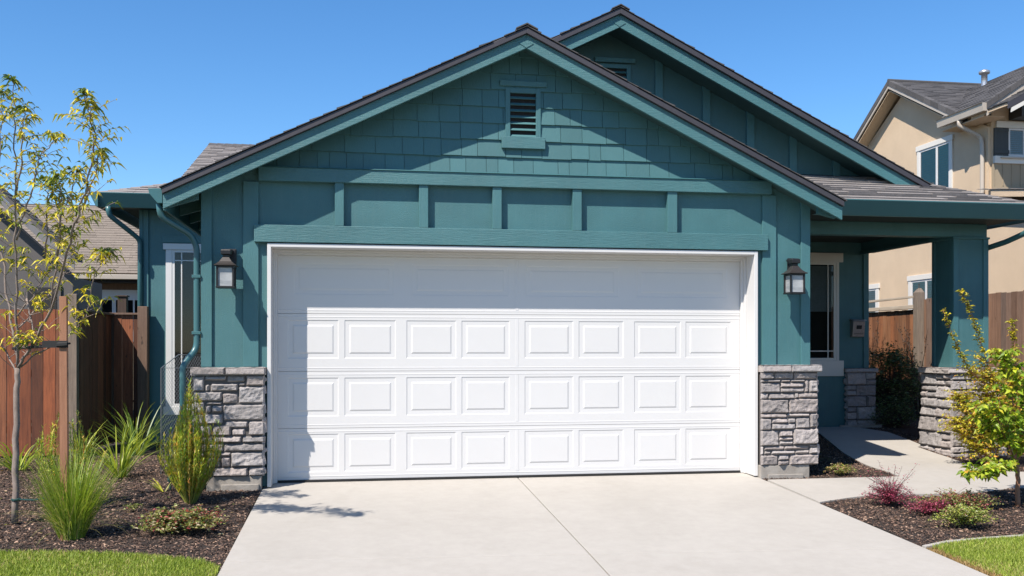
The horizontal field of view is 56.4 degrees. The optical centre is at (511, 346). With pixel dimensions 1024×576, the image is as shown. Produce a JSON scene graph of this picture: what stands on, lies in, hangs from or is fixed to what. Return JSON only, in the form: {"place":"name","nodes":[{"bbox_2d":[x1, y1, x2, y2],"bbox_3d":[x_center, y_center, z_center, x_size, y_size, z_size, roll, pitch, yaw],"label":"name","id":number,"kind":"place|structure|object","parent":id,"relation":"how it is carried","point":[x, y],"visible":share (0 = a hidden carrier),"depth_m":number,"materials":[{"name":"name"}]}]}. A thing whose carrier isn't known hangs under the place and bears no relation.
{"place":"outdoors","nodes":[
{"label":"outdoors","id":0,"kind":"place"},
{"bbox_2d":[0,548,220,575],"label":"lawn grass","id":1,"kind":"structure","parent":0,"point":[41,562],"depth_m":6.53,"materials":[{"name":"green plant"}]},
{"bbox_2d":[0,442,262,569],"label":"mulch bed","id":2,"kind":"object","parent":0,"point":[152,451],"visible":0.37,"depth_m":7.93,"materials":[{"name":"brown wood"}]},
{"bbox_2d":[0,440,53,470],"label":"strap leaf lily","id":3,"kind":"object","parent":2,"relation":"on","point":[21,464],"visible":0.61,"depth_m":10.64,"materials":[{"name":"green plant"}]},
{"bbox_2d":[0,294,78,456],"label":"wood fence","id":4,"kind":"object","parent":2,"relation":"on","point":[40,392],"visible":0.51,"depth_m":11.91,"materials":[{"name":"brown wood"}]},
{"bbox_2d":[59,296,68,540],"bbox_3d":[-3.421,0.573,7.297,0.065,1.914,0.040,0,0,-9],"label":"tree stake","id":5,"kind":"object","parent":2,"relation":"on","point":[64,385],"visible":0.56,"depth_m":7.28,"materials":[{"name":"brown wood"}]},
{"bbox_2d":[0,74,130,522],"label":"young tree","id":6,"kind":"object","parent":2,"relation":"on","point":[52,181],"visible":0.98,"depth_m":7.26,"materials":[{"name":"green plant"}]},
{"bbox_2d":[10,497,43,501],"bbox_3d":[-3.944,1.243,7.785,0.313,0.039,0.079,0,0,13],"label":"tree tie","id":7,"kind":"object","parent":6,"relation":"attached to","point":[18,499],"visible":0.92,"depth_m":7.78,"materials":[{"name":"black rubber"}]},
{"bbox_2d":[12,341,70,349],"bbox_3d":[-3.753,-0.009,7.511,0.896,0.071,0.182,0,0,39],"label":"tree tie","id":8,"kind":"object","parent":6,"relation":"attached to","point":[55,344],"visible":0.96,"depth_m":7.26,"materials":[{"name":"black rubber"}]},
{"bbox_2d":[0,446,139,542],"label":"feathery grass","id":9,"kind":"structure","parent":2,"relation":"on","point":[77,506],"depth_m":7.25,"materials":[{"name":"green plant"}]},
{"bbox_2d":[34,411,106,491],"bbox_3d":[-3.941,0.984,8.394,0.651,0.866,0.584,0,0,-9],"label":"yellow green bush","id":10,"kind":"object","parent":2,"relation":"on","point":[74,446],"visible":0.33,"depth_m":8.40,"materials":[{"name":"green plant"}]},
{"bbox_2d":[45,423,106,462],"bbox_3d":[-5.199,1.133,11.544,0.849,0.513,0.900,0,0,4],"label":"strap leaf lily","id":11,"kind":"object","parent":2,"relation":"on","point":[79,445],"visible":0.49,"depth_m":11.46,"materials":[{"name":"green plant"}]},
{"bbox_2d":[53,422,160,477],"bbox_3d":[-4.194,1.063,10.135,1.220,0.654,1.300,0,0,30],"label":"strap leaf lily","id":12,"kind":"object","parent":2,"relation":"on","point":[113,467],"visible":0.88,"depth_m":10.08,"materials":[{"name":"green plant"}]},
{"bbox_2d":[79,306,148,453],"bbox_3d":[-5.344,0.415,12.871,0.565,1.970,1.600,0,0,-9],"label":"wood fence","id":13,"kind":"object","parent":2,"relation":"on","point":[113,360],"visible":0.8,"depth_m":13.49,"materials":[{"name":"brown wood"}]},
{"bbox_2d":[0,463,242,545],"bbox_3d":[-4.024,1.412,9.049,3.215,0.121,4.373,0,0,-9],"label":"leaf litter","id":14,"kind":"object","parent":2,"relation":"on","point":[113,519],"visible":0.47,"depth_m":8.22,"materials":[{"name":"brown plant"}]},
{"bbox_2d":[123,503,142,510],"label":"seedling","id":15,"kind":"object","parent":2,"relation":"on","point":[135,505],"visible":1,"depth_m":8.32,"materials":[{"name":"green plant"}]},
{"bbox_2d":[94,399,175,455],"bbox_3d":[-4.789,1.014,12.255,1.405,0.751,1.371,0,0,-9],"label":"strap leaf lily","id":16,"kind":"object","parent":2,"relation":"on","point":[129,433],"visible":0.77,"depth_m":12.18,"materials":[{"name":"green plant"}]},
{"bbox_2d":[140,480,170,491],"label":"yellow frond","id":17,"kind":"object","parent":2,"relation":"on","point":[158,488],"visible":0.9,"depth_m":9.21,"materials":[{"name":"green plant"}]},
{"bbox_2d":[131,503,228,533],"bbox_3d":[-2.601,1.351,7.466,0.741,0.232,0.549,0,0,-9],"label":"variegated ground cover","id":18,"kind":"object","parent":2,"relation":"on","point":[178,521],"visible":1,"depth_m":7.44,"materials":[{"name":"green plant"}]},
{"bbox_2d":[161,354,200,473],"bbox_3d":[-3.616,0.741,10.456,0.447,1.318,0.010,0,0,-9],"label":"wire screen","id":19,"kind":"object","parent":2,"relation":"on","point":[170,395],"visible":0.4,"depth_m":10.44,"materials":[{"name":"grey metal"}]},
{"bbox_2d":[156,377,224,503],"bbox_3d":[-2.916,0.843,8.589,0.617,1.148,0.584,0,0,-9],"label":"upright shrub","id":20,"kind":"object","parent":2,"relation":"on","point":[190,473],"visible":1,"depth_m":8.58,"materials":[{"name":"green plant"}]},
{"bbox_2d":[200,506,226,523],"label":"variegated ground cover","id":21,"kind":"object","parent":2,"relation":"on","point":[213,513],"visible":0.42,"depth_m":7.78,"materials":[{"name":"green plant"}]},
{"bbox_2d":[101,475,897,575],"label":"ground","id":22,"kind":"structure","parent":0,"point":[263,486],"depth_m":8.11,"materials":[{"name":"brown soil"}]},
{"bbox_2d":[0,184,101,313],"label":"dark gable house","id":23,"kind":"structure","parent":22,"relation":"on","point":[25,238],"depth_m":17.86,"materials":[{"name":"grey"}]},
{"bbox_2d":[24,284,60,309],"bbox_3d":[-8.800,-0.745,17.899,0.650,0.850,0.047,0,0,-9],"label":"window","id":24,"kind":"structure","parent":23,"relation":"in","point":[45,288],"depth_m":17.88,"materials":[{"name":"grey glass"}]},
{"bbox_2d":[0,204,138,312],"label":"grey roof house","id":25,"kind":"structure","parent":22,"relation":"on","point":[107,232],"depth_m":24.74,"materials":[{"name":"beige"}]},
{"bbox_2d":[102,298,113,312],"bbox_3d":[-10.716,-0.680,24.476,0.970,1.120,0.049,0,0,-9],"label":"window","id":26,"kind":"structure","parent":25,"relation":"in","point":[108,307],"depth_m":24.54,"materials":[{"name":"black glass"}]},
{"bbox_2d":[114,298,136,312],"bbox_3d":[-9.749,-0.680,24.633,0.970,1.120,0.049,0,0,-9],"label":"window","id":27,"kind":"structure","parent":25,"relation":"in","point":[132,303],"depth_m":24.61,"materials":[{"name":"white paint"}]},
{"bbox_2d":[116,295,129,312],"bbox_3d":[-6.573,0.282,16.127,0.180,2.295,0.180,0,0,-9],"label":"yard post","id":28,"kind":"object","parent":22,"relation":"on","point":[123,304],"visible":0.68,"depth_m":16.06,"materials":[{"name":"brown wood"}]},
{"bbox_2d":[90,4,1023,494],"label":"teal house","id":29,"kind":"structure","parent":22,"relation":"on","point":[526,250],"depth_m":10.05,"materials":[{"name":"teal wood"}]},
{"bbox_2d":[163,243,200,414],"bbox_3d":[-4.491,-0.252,13.866,1.072,2.463,0.179,0,0,-9],"label":"window","id":30,"kind":"structure","parent":29,"relation":"in","point":[179,265],"depth_m":13.89,"materials":[{"name":"white paint"}]},
{"bbox_2d":[214,249,237,288],"bbox_3d":[-2.750,-0.757,9.206,0.207,0.395,0.291,0,0,-9],"label":"wall lantern","id":31,"kind":"object","parent":29,"relation":"attached to","point":[226,266],"depth_m":9.10,"materials":[{"name":"black metal"}]},
{"bbox_2d":[278,255,739,479],"bbox_3d":[0.055,0.190,10.123,4.946,2.340,0.062,0,0,-9],"label":"garage door","id":32,"kind":"structure","parent":29,"relation":"in","point":[389,366],"depth_m":10.07,"materials":[{"name":"white paint"}]},
{"bbox_2d":[781,258,807,294],"bbox_3d":[2.978,-0.752,10.134,0.207,0.395,0.291,0,0,-9],"label":"wall lantern","id":33,"kind":"object","parent":29,"relation":"attached to","point":[794,278],"depth_m":10.03,"materials":[{"name":"black metal"}]},
{"bbox_2d":[810,253,843,375],"bbox_3d":[4.248,-0.475,14.114,1.324,1.821,0.174,0,0,-9],"label":"window","id":34,"kind":"structure","parent":29,"relation":"in","point":[824,267],"depth_m":14.16,"materials":[{"name":"glass"}]},
{"bbox_2d":[849,319,866,336],"bbox_3d":[5.121,-0.279,14.133,0.214,0.269,0.134,0,0,-9],"label":"mailbox","id":35,"kind":"object","parent":29,"relation":"attached to","point":[857,327],"visible":1,"depth_m":14.11,"materials":[{"name":"metal"}]},
{"bbox_2d":[869,296,912,415],"bbox_3d":[6.427,0.199,19.660,0.095,2.162,6.640,0,0,-9],"label":"wood fence","id":36,"kind":"object","parent":22,"relation":"on","point":[890,322],"visible":0.11,"depth_m":17.20,"materials":[{"name":"brown wood"}]},
{"bbox_2d":[763,411,1023,546],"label":"mulch bed","id":37,"kind":"object","parent":22,"relation":"on","point":[912,429],"visible":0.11,"depth_m":8.57,"materials":[{"name":"brown wood"}]},
{"bbox_2d":[823,462,857,474],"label":"variegated ground cover","id":38,"kind":"object","parent":37,"relation":"on","point":[840,469],"visible":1,"depth_m":10.34,"materials":[{"name":"green plant"}]},
{"bbox_2d":[857,462,923,505],"bbox_3d":[3.483,1.262,8.750,0.616,0.392,0.437,0,0,-9],"label":"purple barberry","id":39,"kind":"object","parent":37,"relation":"on","point":[890,495],"visible":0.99,"depth_m":8.73,"materials":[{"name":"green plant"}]},
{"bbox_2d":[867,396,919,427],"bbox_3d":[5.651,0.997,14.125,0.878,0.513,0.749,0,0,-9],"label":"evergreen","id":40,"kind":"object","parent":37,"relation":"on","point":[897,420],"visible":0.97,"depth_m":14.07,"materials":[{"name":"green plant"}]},
{"bbox_2d":[869,340,921,422],"bbox_3d":[5.857,0.582,14.783,1.041,1.363,0.981,0,0,-9],"label":"evergreen bush","id":41,"kind":"object","parent":37,"relation":"on","point":[890,360],"visible":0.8,"depth_m":14.63,"materials":[{"name":"green plant"}]},
{"bbox_2d":[902,486,964,513],"bbox_3d":[3.718,1.344,8.396,0.608,0.256,0.417,0,0,-9],"label":"purple barberry","id":42,"kind":"object","parent":37,"relation":"on","point":[926,506],"visible":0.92,"depth_m":8.36,"materials":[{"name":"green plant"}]},
{"bbox_2d":[846,495,1023,533],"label":"leaf litter","id":43,"kind":"object","parent":37,"relation":"on","point":[958,495],"visible":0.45,"depth_m":8.47,"materials":[{"name":"brown plant"}]},
{"bbox_2d":[913,487,1002,508],"bbox_3d":[3.962,1.366,8.515,0.879,0.205,0.536,0,0,-9],"label":"variegated ground cover","id":44,"kind":"object","parent":37,"relation":"on","point":[962,499],"visible":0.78,"depth_m":8.45,"materials":[{"name":"green plant"}]},
{"bbox_2d":[928,501,999,526],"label":"variegated ground cover","id":45,"kind":"object","parent":37,"relation":"on","point":[962,515],"visible":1,"depth_m":7.86,"materials":[{"name":"green plant"}]},
{"bbox_2d":[937,288,1023,463],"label":"arching shrub","id":46,"kind":"object","parent":37,"relation":"on","point":[967,435],"visible":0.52,"depth_m":10.98,"materials":[{"name":"green plant"}]},
{"bbox_2d":[956,345,1023,507],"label":"leafy tree","id":47,"kind":"object","parent":37,"relation":"on","point":[1008,434],"visible":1,"depth_m":8.70,"materials":[{"name":"green plant"}]},
{"bbox_2d":[853,66,1023,312],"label":"beige house","id":48,"kind":"structure","parent":22,"relation":"on","point":[965,136],"depth_m":19.69,"materials":[{"name":"paint"}]},
{"bbox_2d":[869,283,879,312],"bbox_3d":[8.422,-0.960,22.931,0.040,1.020,1.500,0,0,-9],"label":"window","id":49,"kind":"structure","parent":48,"relation":"in","point":[874,288],"depth_m":22.41,"materials":[{"name":"white paint"}]},
{"bbox_2d":[907,273,931,309],"bbox_3d":[8.856,-1.000,20.251,0.040,1.100,1.630,0,0,-9],"label":"window","id":50,"kind":"structure","parent":48,"relation":"in","point":[924,278],"depth_m":20.60,"materials":[{"name":"white paint"}]},
{"bbox_2d":[916,134,953,187],"bbox_3d":[8.883,-3.650,20.084,0.040,1.360,1.300,0,0,-9],"label":"window","id":51,"kind":"structure","parent":48,"relation":"in","point":[949,139],"depth_m":19.97,"materials":[{"name":"glass"}]},
{"bbox_2d":[1009,128,1023,156],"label":"window","id":52,"kind":"structure","parent":48,"relation":"in","point":[1017,135],"depth_m":18.47,"materials":[{"name":"glass"}]},
{"bbox_2d":[913,284,1023,416],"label":"wood fence","id":53,"kind":"object","parent":22,"relation":"on","point":[1004,307],"visible":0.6,"depth_m":14.46,"materials":[{"name":"brown wood"}]},
{"bbox_2d":[922,534,1022,548],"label":"lawn kerb","id":54,"kind":"structure","parent":22,"relation":"on","point":[931,545],"depth_m":7.39,"materials":[{"name":"concrete"}]},
{"bbox_2d":[0,0,1023,204],"label":"sky","id":55,"kind":"structure","parent":0,"point":[184,76],"materials":[{"name":"blue"}]},
{"bbox_2d":[218,472,987,575],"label":"driveway","id":56,"kind":"structure","parent":0,"point":[718,524],"depth_m":7.63,"materials":[{"name":"concrete"}]},
{"bbox_2d":[768,427,1023,505],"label":"walkway","id":57,"kind":"structure","parent":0,"point":[870,448],"depth_m":10.41,"materials":[{"name":"concrete"}]},
{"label":"lawn soil","id":58,"kind":"structure","parent":0,"visible":0},
{"bbox_2d":[927,534,1023,575],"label":"lawn grass","id":59,"kind":"structure","parent":58,"relation":"on","point":[989,557],"depth_m":6.99,"materials":[{"name":"green plant"}]}
]}

